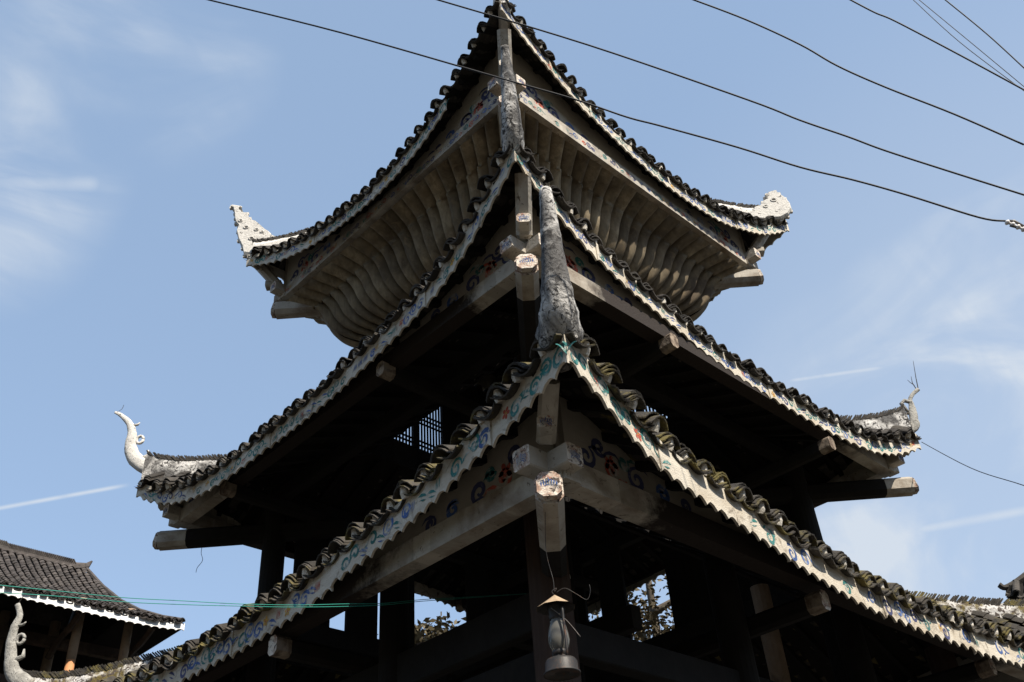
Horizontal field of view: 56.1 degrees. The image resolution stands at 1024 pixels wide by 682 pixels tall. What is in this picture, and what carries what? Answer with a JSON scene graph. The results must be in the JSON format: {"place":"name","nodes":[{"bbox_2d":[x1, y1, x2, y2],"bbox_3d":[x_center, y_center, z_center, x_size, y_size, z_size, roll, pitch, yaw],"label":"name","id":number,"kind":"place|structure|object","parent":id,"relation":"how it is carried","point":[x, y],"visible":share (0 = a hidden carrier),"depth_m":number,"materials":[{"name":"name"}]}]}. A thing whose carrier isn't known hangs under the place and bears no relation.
{"place":"outdoors","nodes":[
{"label":"outdoors","id":0,"kind":"place"},
{"bbox_2d":[0,0,1023,659],"label":"sky","id":1,"kind":"structure","parent":0,"point":[131,131],"materials":[{"name":"blue"}]},
{"bbox_2d":[437,0,1023,195],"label":"cable","id":2,"kind":"object","parent":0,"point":[909,158],"visible":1,"depth_m":6.44,"materials":[{"name":"black rubber"}]},
{"bbox_2d":[693,0,1023,145],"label":"cable","id":3,"kind":"object","parent":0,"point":[932,105],"visible":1,"depth_m":6.53,"materials":[{"name":"black rubber"}]},
{"bbox_2d":[998,572,1023,599],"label":"pavilion","id":4,"kind":"structure","parent":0,"point":[1014,589],"depth_m":19.99,"materials":[{"name":"grey ceramic"}]},
{"bbox_2d":[1005,220,1023,231],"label":"insulator","id":5,"kind":"object","parent":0,"point":[1013,223],"visible":1,"depth_m":5.69,"materials":[{"name":"ceramic"}]},
{"bbox_2d":[208,0,1005,221],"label":"cable","id":6,"kind":"object","parent":5,"relation":"attached to","point":[888,189],"visible":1,"depth_m":6.36,"materials":[{"name":"black rubber"}]},
{"label":"ground","id":7,"kind":"structure","parent":0,"visible":0},
{"bbox_2d":[0,539,184,681],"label":"timber hall","id":8,"kind":"structure","parent":7,"relation":"on","point":[63,633],"depth_m":19.70,"materials":[{"name":"grey tile"}]},
{"bbox_2d":[377,611,465,643],"bbox_3d":[-2.161,14.256,26.932,5.184,12.964,4.782,27,-47,-35],"label":"broadleaf tree","id":9,"kind":"object","parent":7,"relation":"on","point":[428,630],"visible":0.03,"depth_m":29.23,"materials":[{"name":"green plant"}]},
{"bbox_2d":[4,0,1023,681],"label":"drum tower","id":10,"kind":"structure","parent":7,"relation":"on","point":[516,288],"depth_m":11.60,"materials":[{"name":"wood"}]},
{"bbox_2d":[0,592,519,606],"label":"green wire","id":11,"kind":"object","parent":10,"relation":"attached to","point":[231,605],"visible":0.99,"depth_m":6.94,"materials":[{"name":"plastic"}]},
{"bbox_2d":[0,585,526,604],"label":"green wire","id":12,"kind":"object","parent":10,"relation":"attached to","point":[234,603],"visible":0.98,"depth_m":6.96,"materials":[{"name":"plastic"}]},
{"bbox_2d":[395,428,412,444],"bbox_3d":[-1.746,1.049,14.732,0.560,1.120,0.026,27,-47,-35],"label":"lattice window","id":13,"kind":"structure","parent":10,"relation":"in","point":[408,440],"depth_m":14.54,"materials":[{"name":"black wood"}]},
{"bbox_2d":[420,407,441,452],"bbox_3d":[-1.285,1.286,15.099,0.470,1.120,0.026,27,-47,-35],"label":"lattice window","id":14,"kind":"structure","parent":10,"relation":"in","point":[424,423],"depth_m":14.99,"materials":[{"name":"black wood"}]},
{"bbox_2d":[537,512,590,680],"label":"hurricane lantern","id":15,"kind":"object","parent":10,"relation":"hanging from","point":[561,664],"visible":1,"depth_m":6.01,"materials":[{"name":"metal"}]},
{"bbox_2d":[922,442,1023,485],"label":"thin wire","id":16,"kind":"object","parent":10,"relation":"attached to","point":[974,469],"visible":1,"depth_m":10.43,"materials":[{"name":"black metal"}]},
{"bbox_2d":[589,576,674,641],"bbox_3d":[3.475,10.086,20.804,6.620,11.520,6.855,-13,-37,11],"label":"broadleaf tree","id":17,"kind":"object","parent":7,"relation":"on","point":[652,610],"visible":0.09,"depth_m":21.77,"materials":[{"name":"green plant"}]},
{"bbox_2d":[850,0,1023,89],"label":"cable","id":18,"kind":"object","parent":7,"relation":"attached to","point":[975,63],"visible":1,"depth_m":6.73,"materials":[{"name":"black rubber"}]},
{"bbox_2d":[913,0,1023,90],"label":"cable","id":19,"kind":"object","parent":7,"relation":"attached to","point":[964,45],"visible":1,"depth_m":6.71,"materials":[{"name":"black rubber"}]},
{"bbox_2d":[919,0,1023,86],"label":"cable","id":20,"kind":"object","parent":7,"relation":"attached to","point":[971,43],"visible":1,"depth_m":6.73,"materials":[{"name":"black rubber"}]},
{"bbox_2d":[945,0,1023,67],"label":"cable","id":21,"kind":"object","parent":7,"relation":"attached to","point":[985,33],"visible":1,"depth_m":6.79,"materials":[{"name":"black rubber"}]}
]}

